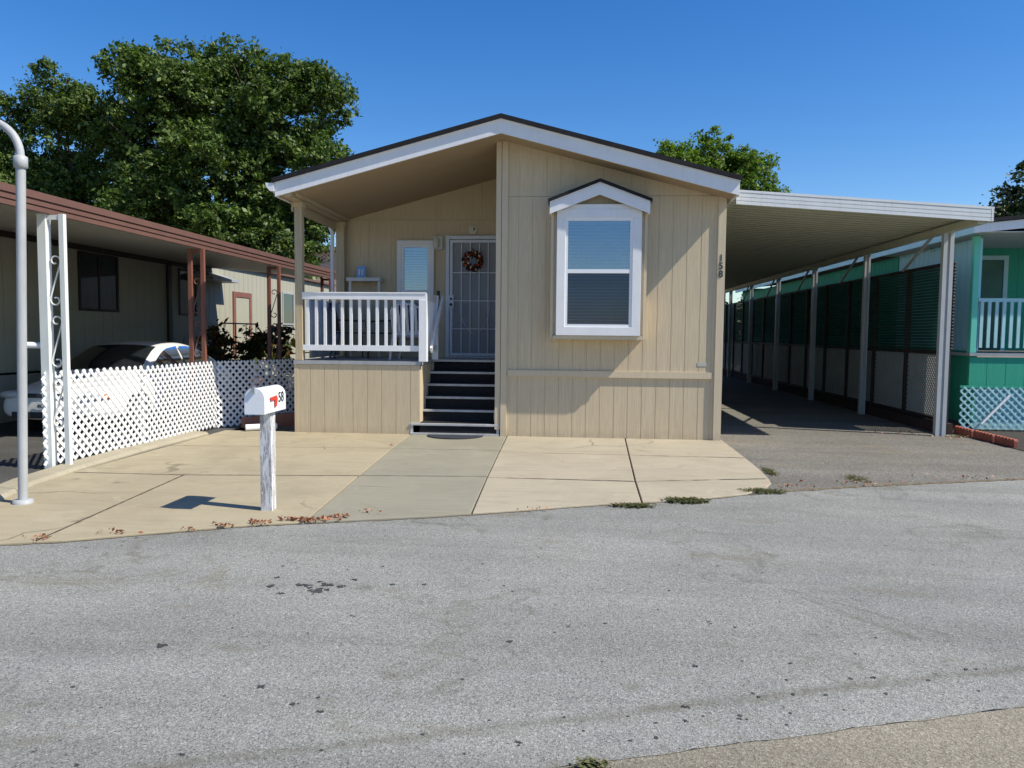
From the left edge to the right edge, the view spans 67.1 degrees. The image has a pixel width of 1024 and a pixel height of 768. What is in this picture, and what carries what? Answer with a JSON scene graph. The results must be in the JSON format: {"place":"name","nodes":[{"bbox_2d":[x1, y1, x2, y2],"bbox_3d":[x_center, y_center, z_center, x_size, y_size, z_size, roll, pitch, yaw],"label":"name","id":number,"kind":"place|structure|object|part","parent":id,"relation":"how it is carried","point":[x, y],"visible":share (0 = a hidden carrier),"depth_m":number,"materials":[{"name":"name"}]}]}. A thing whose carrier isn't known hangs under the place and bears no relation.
{"place":"outdoors","nodes":[
{"label":"outdoors","id":0,"kind":"place"},
{"bbox_2d":[0,378,294,483],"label":"driveway","id":1,"kind":"structure","parent":0,"point":[8,454],"depth_m":10.87,"materials":[{"name":"concrete"}]},
{"bbox_2d":[0,337,230,430],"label":"parked car","id":2,"kind":"object","parent":1,"relation":"on","point":[126,354],"visible":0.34,"depth_m":12.38,"materials":[{"name":"paint"}]},
{"bbox_3d":[-5.753,-0.437,12.875,0.171,0.375,0.920,1,4,4],"label":"side window","id":3,"kind":"part","parent":2,"relation":"part of","materials":[{"name":"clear glass"}]},
{"bbox_3d":[-5.673,-0.502,13.885,0.171,0.374,0.950,1,4,4],"label":"side window","id":4,"kind":"part","parent":2,"relation":"part of","materials":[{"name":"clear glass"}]},
{"bbox_2d":[0,182,335,468],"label":"cream mobile home","id":5,"kind":"object","parent":1,"relation":"on","point":[96,276],"visible":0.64,"depth_m":14.35,"materials":[{"name":"white paint"}]},
{"bbox_2d":[27,342,40,348],"bbox_3d":[-5.292,-0.429,8.547,0.182,0.075,0.070,0,4,-15],"label":"pipe","id":6,"kind":"object","parent":5,"relation":"attached to","point":[33,344],"visible":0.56,"depth_m":8.52,"materials":[{"name":"white plastic"}]},
{"bbox_2d":[77,251,119,311],"bbox_3d":[-8.104,-1.986,15.171,0.030,1.120,1.280,1,4,4],"label":"window","id":7,"kind":"structure","parent":5,"relation":"in","point":[98,274],"depth_m":15.13,"materials":[{"name":"black glass"}]},
{"bbox_2d":[178,268,196,315],"bbox_3d":[-7.829,-2.204,18.669,0.030,1.100,0.850,1,4,4],"label":"window","id":8,"kind":"structure","parent":5,"relation":"in","point":[182,273],"depth_m":18.50,"materials":[{"name":"black glass"}]},
{"bbox_2d":[232,291,251,355],"bbox_3d":[-7.589,-1.689,21.774,0.040,1.770,1.200,1,4,4],"label":"door","id":9,"kind":"structure","parent":5,"relation":"in","point":[241,302],"depth_m":21.68,"materials":[{"name":"beige paint"}]},
{"bbox_2d":[282,292,294,324],"bbox_3d":[-7.311,-2.458,25.271,0.030,1.050,1.000,1,4,4],"label":"window","id":10,"kind":"structure","parent":5,"relation":"in","point":[287,298],"depth_m":25.22,"materials":[{"name":"white glass"}]},
{"bbox_2d":[195,317,246,374],"bbox_3d":[-6.607,-0.581,17.337,1.116,1.859,1.062,1,4,4],"label":"potted plant","id":11,"kind":"object","parent":1,"relation":"on","point":[215,352],"visible":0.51,"depth_m":17.32,"materials":[{"name":"green plant"}]},
{"bbox_2d":[219,322,267,396],"bbox_3d":[-7.153,-0.664,19.449,1.100,1.737,2.809,1,4,4],"label":"entry landing","id":12,"kind":"object","parent":1,"relation":"on","point":[243,377],"visible":0.24,"depth_m":18.93,"materials":[{"name":"brick"}]},
{"bbox_2d":[233,317,277,386],"bbox_3d":[-6.068,-0.671,18.372,1.098,1.913,1.160,3,5,34],"label":"potted plant","id":13,"kind":"object","parent":1,"relation":"on","point":[255,349],"visible":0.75,"depth_m":18.12,"materials":[{"name":"green plant"}]},
{"bbox_2d":[263,323,294,392],"bbox_3d":[-5.708,-0.707,19.228,1.269,1.878,1.185,-1,4,-22],"label":"potted plant","id":14,"kind":"object","parent":1,"relation":"on","point":[286,350],"visible":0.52,"depth_m":19.03,"materials":[{"name":"green plant"}]},
{"bbox_2d":[356,266,365,276],"bbox_3d":[-2.704,-2.007,13.852,0.160,0.212,0.076,1,4,4],"label":"card box","id":15,"kind":"object","parent":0,"point":[361,271],"visible":0.95,"depth_m":13.84,"materials":[{"name":"blue cardboard"}]},
{"bbox_2d":[37,445,765,539],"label":"concrete driveway","id":16,"kind":"structure","parent":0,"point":[369,475],"depth_m":8.29,"materials":[{"name":"beige concrete"}]},
{"bbox_2d":[0,480,1023,767],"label":"road","id":17,"kind":"structure","parent":0,"point":[902,594],"depth_m":4.05,"materials":[{"name":"grey asphalt"}]},
{"bbox_2d":[12,478,1023,544],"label":"joint crack","id":18,"kind":"object","parent":17,"relation":"on","point":[917,483],"visible":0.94,"depth_m":7.83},
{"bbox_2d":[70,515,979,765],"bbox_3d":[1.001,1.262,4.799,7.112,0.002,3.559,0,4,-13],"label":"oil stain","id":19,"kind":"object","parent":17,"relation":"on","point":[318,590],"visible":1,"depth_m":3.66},
{"bbox_2d":[611,502,655,507],"bbox_3d":[1.104,1.099,7.022,0.432,0.034,0.185,1,4,4],"label":"weed clump","id":20,"kind":"object","parent":17,"relation":"on","point":[635,505],"visible":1,"depth_m":7.01,"materials":[{"name":"green plant"}]},
{"bbox_2d":[658,496,711,503],"bbox_3d":[1.622,1.084,7.247,0.503,0.045,0.236,1,4,4],"label":"weed clump","id":21,"kind":"object","parent":17,"relation":"on","point":[690,500],"visible":1,"depth_m":7.21,"materials":[{"name":"green plant"}]},
{"bbox_2d":[555,707,1021,767],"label":"joint crack","id":22,"kind":"object","parent":17,"relation":"on","point":[777,739],"visible":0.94,"depth_m":2.98,"materials":[{"name":"grey asphalt"}]},
{"bbox_2d":[0,0,1023,305],"label":"sky","id":23,"kind":"structure","parent":0,"point":[904,100],"materials":[{"name":"blue"}]},
{"bbox_2d":[234,355,1023,451],"bbox_3d":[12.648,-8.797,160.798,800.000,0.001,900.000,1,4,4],"label":"ground","id":24,"kind":"structure","parent":0,"point":[288,428],"depth_m":13.27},
{"bbox_2d":[0,55,144,219],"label":"tree","id":25,"kind":"object","parent":24,"relation":"on","point":[59,171],"visible":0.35,"depth_m":32.68,"materials":[{"name":"green plant"}]},
{"bbox_2d":[0,472,182,545],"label":"concrete slab","id":26,"kind":"structure","parent":24,"relation":"on","point":[61,502],"depth_m":6.98,"materials":[{"name":"beige concrete"}]},
{"bbox_2d":[0,120,33,504],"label":"street lamp","id":27,"kind":"object","parent":26,"relation":"on","point":[20,162],"visible":1,"depth_m":6.74,"materials":[{"name":"white metal"}]},
{"bbox_2d":[0,431,208,500],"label":"curb","id":28,"kind":"structure","parent":24,"relation":"on","point":[9,488],"depth_m":8.87,"materials":[{"name":"concrete"}]},
{"bbox_2d":[41,359,294,466],"bbox_3d":[-4.749,0.235,11.142,0.677,1.085,5.322,2,4,16],"label":"lattice fence","id":29,"kind":"object","parent":28,"relation":"on","point":[142,408],"visible":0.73,"depth_m":10.46,"materials":[{"name":"white plastic"}]},
{"bbox_2d":[36,475,357,542],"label":"concrete slab","id":30,"kind":"structure","parent":24,"relation":"on","point":[200,502],"depth_m":6.82,"materials":[{"name":"beige concrete"}]},
{"bbox_2d":[244,385,285,510],"bbox_3d":[-2.111,0.560,6.641,0.181,1.110,0.502,1,4,4],"label":"mailbox","id":31,"kind":"object","parent":30,"relation":"on","point":[265,403],"visible":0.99,"depth_m":6.63,"materials":[{"name":"white plastic"}]},
{"bbox_2d":[244,388,265,414],"bbox_3d":[-2.127,0.143,6.394,0.174,0.222,0.021,1,4,4],"label":"door","id":32,"kind":"structure","parent":31,"relation":"in","point":[254,403],"depth_m":6.38,"materials":[{"name":"white plastic"}]},
{"bbox_2d":[22,431,1014,539],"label":"dry leaves","id":33,"kind":"object","parent":30,"relation":"on","point":[306,519],"visible":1,"depth_m":6.33,"materials":[{"name":"brown plant"}]},
{"bbox_2d":[77,32,363,280],"bbox_3d":[-12.147,-7.463,31.487,12.525,13.871,7.073,1,4,4],"label":"tree","id":34,"kind":"object","parent":24,"relation":"on","point":[242,99],"visible":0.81,"depth_m":30.31,"materials":[{"name":"green plant"}]},
{"bbox_2d":[74,446,390,476],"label":"concrete slab","id":35,"kind":"structure","parent":24,"relation":"on","point":[234,460],"depth_m":9.15,"materials":[{"name":"beige concrete"}]},
{"bbox_2d":[241,412,294,427],"bbox_3d":[-3.922,0.581,12.546,0.882,0.220,0.153,-1,4,-24],"label":"timber","id":36,"kind":"object","parent":24,"relation":"on","point":[284,419],"visible":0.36,"depth_m":12.53,"materials":[{"name":"red paint"}]},
{"bbox_2d":[171,430,410,449],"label":"concrete slab","id":37,"kind":"structure","parent":24,"relation":"on","point":[238,438],"depth_m":11.03,"materials":[{"name":"beige concrete"}]},
{"bbox_2d":[245,423,276,430],"bbox_3d":[-3.907,0.667,12.038,0.468,0.103,0.098,-1,4,-26],"label":"pipe","id":38,"kind":"object","parent":37,"relation":"on","point":[249,427],"visible":0.67,"depth_m":11.95,"materials":[{"name":"white plastic"}]},
{"bbox_2d":[288,247,335,291],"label":"pink building","id":39,"kind":"structure","parent":24,"relation":"on","point":[325,265],"depth_m":48.19,"materials":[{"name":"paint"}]},
{"bbox_2d":[306,475,486,522],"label":"concrete slab","id":40,"kind":"structure","parent":24,"relation":"on","point":[395,497],"depth_m":7.24,"materials":[{"name":"beige concrete"}]},
{"bbox_2d":[362,449,498,477],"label":"concrete slab","id":41,"kind":"structure","parent":24,"relation":"on","point":[430,462],"depth_m":9.21,"materials":[{"name":"beige concrete"}]},
{"bbox_2d":[393,434,506,451],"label":"concrete slab","id":42,"kind":"structure","parent":24,"relation":"on","point":[413,441],"depth_m":10.83,"materials":[{"name":"beige concrete"}]},
{"bbox_2d":[427,434,482,438],"bbox_3d":[-0.867,0.784,11.425,0.840,0.014,0.399,1,4,4],"label":"door mat","id":43,"kind":"object","parent":42,"relation":"on","point":[437,436],"depth_m":11.43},
{"bbox_2d":[410,359,499,435],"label":"entry steps","id":44,"kind":"structure","parent":42,"relation":"on","point":[460,398],"depth_m":12.15,"materials":[{"name":"black wood"}]},
{"bbox_2d":[265,113,742,440],"bbox_3d":[0.493,-2.066,19.866,6.760,4.621,17.890,1,4,4],"label":"mobile home","id":45,"kind":"object","parent":24,"relation":"on","point":[586,300],"visible":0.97,"depth_m":11.47,"materials":[{"name":"beige wood"}]},
{"bbox_2d":[330,302,368,358],"bbox_3d":[-2.734,-0.899,12.939,0.575,0.936,0.565,-1,4,-20],"label":"patio chair","id":46,"kind":"object","parent":45,"relation":"on","point":[338,326],"visible":0.54,"depth_m":12.72,"materials":[{"name":"metal"}]},
{"bbox_2d":[346,277,383,356],"bbox_3d":[-2.638,-1.198,13.892,0.610,1.403,0.290,1,4,4],"label":"table","id":47,"kind":"object","parent":45,"relation":"on","point":[361,279],"depth_m":13.76,"materials":[{"name":"white wood"}]},
{"bbox_2d":[370,305,401,357],"bbox_3d":[-2.190,-0.915,13.264,0.575,0.936,0.565,0,4,-11],"label":"patio chair","id":48,"kind":"object","parent":45,"relation":"on","point":[388,332],"visible":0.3,"depth_m":12.99,"materials":[{"name":"metal"}]},
{"bbox_2d":[389,303,431,359],"bbox_3d":[-1.641,-0.852,12.572,0.620,0.911,0.608,1,4,9],"label":"plastic chair","id":49,"kind":"object","parent":45,"relation":"on","point":[407,321],"visible":0.39,"depth_m":12.35,"materials":[{"name":"plastic"}]},
{"bbox_2d":[397,240,433,337],"bbox_3d":[-1.734,-1.705,13.934,0.670,1.740,0.110,1,4,4],"label":"window","id":50,"kind":"structure","parent":45,"relation":"in","point":[401,244],"depth_m":13.89,"materials":[{"name":"white paint"}]},
{"bbox_2d":[445,236,495,357],"bbox_3d":[-0.669,-1.551,13.797,1.040,2.170,0.125,1,4,4],"label":"security door","id":51,"kind":"structure","parent":45,"relation":"in","point":[450,300],"depth_m":13.82,"materials":[{"name":"white metal"}]},
{"bbox_2d":[461,249,482,271],"bbox_3d":[-0.705,-2.188,13.709,0.408,0.407,0.114,1,4,4],"label":"wreath","id":52,"kind":"object","parent":45,"relation":"attached to","point":[477,255],"visible":1,"depth_m":13.68,"materials":[{"name":"brown plant"}]},
{"bbox_2d":[469,226,476,233],"bbox_3d":[-0.694,-2.742,13.772,0.150,0.150,0.025,1,4,4],"label":"wall dial","id":53,"kind":"object","parent":45,"relation":"attached to","point":[472,229],"depth_m":13.76,"materials":[{"name":"beige plastic"}]},
{"bbox_2d":[459,243,488,352],"bbox_3d":[-0.661,-1.555,13.897,0.960,2.095,0.064,1,4,4],"label":"front door","id":54,"kind":"structure","parent":45,"relation":"in","point":[474,276],"depth_m":13.87,"materials":[{"name":"white glass"}]},
{"bbox_2d":[548,178,652,339],"bbox_3d":[1.253,-1.785,11.186,1.470,2.275,0.405,1,4,4],"label":"bay window","id":55,"kind":"structure","parent":45,"relation":"in","point":[599,227],"depth_m":11.14,"materials":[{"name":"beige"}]},
{"bbox_2d":[472,478,640,513],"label":"concrete slab","id":56,"kind":"structure","parent":24,"relation":"on","point":[500,495],"depth_m":7.46,"materials":[{"name":"beige concrete"}]},
{"bbox_2d":[472,440,641,512],"bbox_3d":[-0.949,1.024,8.360,7.560,0.001,6.800,1,4,4],"label":"joint filler","id":57,"kind":"object","parent":24,"relation":"on","point":[630,464],"visible":0.1,"depth_m":8.66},
{"bbox_2d":[488,452,634,481],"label":"concrete slab","id":58,"kind":"structure","parent":24,"relation":"on","point":[590,467],"depth_m":9.00,"materials":[{"name":"beige concrete"}]},
{"bbox_2d":[500,436,627,454],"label":"concrete slab","id":59,"kind":"structure","parent":24,"relation":"on","point":[574,445],"depth_m":10.72,"materials":[{"name":"beige concrete"}]},
{"bbox_2d":[626,438,742,457],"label":"concrete slab","id":60,"kind":"structure","parent":24,"relation":"on","point":[678,448],"depth_m":10.55,"materials":[{"name":"beige concrete"}]},
{"bbox_2d":[630,455,767,481],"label":"concrete slab","id":61,"kind":"structure","parent":24,"relation":"on","point":[653,468],"depth_m":8.95,"materials":[{"name":"beige concrete"}]},
{"bbox_2d":[636,479,770,502],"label":"concrete slab","id":62,"kind":"structure","parent":24,"relation":"on","point":[652,491],"depth_m":7.80,"materials":[{"name":"beige concrete"}]},
{"bbox_2d":[653,125,792,303],"bbox_3d":[10.666,-6.746,38.323,8.450,11.940,5.289,2,4,26],"label":"tree","id":63,"kind":"object","parent":24,"relation":"on","point":[745,164],"visible":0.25,"depth_m":37.63,"materials":[{"name":"green plant"}]},
{"bbox_2d":[723,294,741,364],"bbox_3d":[7.916,-2.236,36.081,12.271,4.224,3.092,1,4,4],"label":"hedge","id":64,"kind":"object","parent":24,"relation":"on","point":[732,328],"visible":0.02,"depth_m":35.62,"materials":[{"name":"green plant"}]},
{"bbox_2d":[735,215,1023,429],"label":"green house","id":65,"kind":"structure","parent":24,"relation":"on","point":[988,317],"depth_m":13.58,"materials":[{"name":"teal"}]},
{"bbox_2d":[978,255,1008,350],"bbox_3d":[8.943,-1.538,14.722,0.900,1.800,0.040,1,4,4],"label":"door","id":66,"kind":"structure","parent":65,"relation":"in","point":[994,276],"depth_m":14.68,"materials":[{"name":"white wood"}]},
{"bbox_2d":[980,395,1010,424],"bbox_3d":[7.985,0.426,12.764,0.480,0.506,0.044,0,4,-1],"label":"pipe","id":67,"kind":"object","parent":65,"relation":"attached to","point":[995,409],"visible":1,"depth_m":12.75,"materials":[{"name":"white plastic"}]},
{"bbox_2d":[978,160,1023,217],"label":"tree","id":68,"kind":"object","parent":24,"relation":"on","point":[1010,205],"visible":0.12,"depth_m":37.24,"materials":[{"name":"green plant"}]},
{"bbox_2d":[560,707,1023,767],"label":"pavement","id":69,"kind":"structure","parent":0,"point":[991,739],"depth_m":2.92,"materials":[{"name":"concrete"}]},
{"bbox_2d":[571,755,611,767],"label":"weed clump","id":70,"kind":"object","parent":69,"relation":"on","point":[590,762],"visible":1,"depth_m":2.77,"materials":[{"name":"green plant"}]},
{"bbox_2d":[720,375,1023,493],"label":"driveway","id":71,"kind":"structure","parent":0,"point":[793,439],"depth_m":10.93,"materials":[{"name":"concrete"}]},
{"bbox_2d":[737,487,789,493],"bbox_3d":[2.512,1.064,7.719,0.511,0.039,0.243,1,4,4],"label":"weed clump","id":72,"kind":"object","parent":71,"relation":"on","point":[760,490],"visible":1,"depth_m":7.70,"materials":[{"name":"green plant"}]},
{"bbox_2d":[760,467,779,476],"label":"weed clump","id":73,"kind":"object","parent":71,"relation":"on","point":[769,471],"visible":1,"depth_m":8.79,"materials":[{"name":"green plant"}]},
{"bbox_2d":[722,261,956,434],"bbox_3d":[7.753,-1.195,22.046,0.180,2.770,19.648,1,4,4],"label":"louvered fence","id":74,"kind":"object","parent":71,"relation":"on","point":[799,334],"visible":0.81,"depth_m":16.50,"materials":[{"name":"metal"}]},
{"bbox_2d":[842,474,869,482],"bbox_3d":[3.739,1.032,8.444,0.299,0.030,0.492,1,4,4],"label":"weed clump","id":75,"kind":"object","parent":71,"relation":"on","point":[853,478],"visible":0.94,"depth_m":8.44,"materials":[{"name":"green plant"}]},
{"bbox_2d":[724,190,994,435],"bbox_3d":[5.878,-1.649,21.845,3.680,3.668,21.535,1,4,4],"label":"carport","id":76,"kind":"object","parent":71,"relation":"on","point":[774,236],"visible":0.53,"depth_m":13.30,"materials":[{"name":"metal"}]},
{"bbox_2d":[738,370,1023,450],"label":"soil","id":77,"kind":"structure","parent":0,"point":[1018,435],"depth_m":12.69,"materials":[{"name":"brown soil"}]},
{"bbox_2d":[953,426,973,437],"bbox_3d":[7.217,0.765,12.339,0.055,0.145,0.570,1,4,4],"label":"edging block","id":78,"kind":"object","parent":77,"relation":"on","point":[963,431],"depth_m":12.30,"materials":[{"name":"red brick"}]},
{"bbox_2d":[973,430,994,443],"bbox_3d":[7.186,0.803,11.756,0.055,0.145,0.560,1,4,4],"label":"edging block","id":79,"kind":"object","parent":77,"relation":"on","point":[983,436],"depth_m":11.73,"materials":[{"name":"red brick"}]},
{"bbox_2d":[994,435,1017,449],"bbox_3d":[7.157,0.840,11.197,0.055,0.144,0.520,1,4,4],"label":"edging block","id":80,"kind":"object","parent":77,"relation":"on","point":[1006,441],"depth_m":11.14,"materials":[{"name":"red brick"}]}
]}

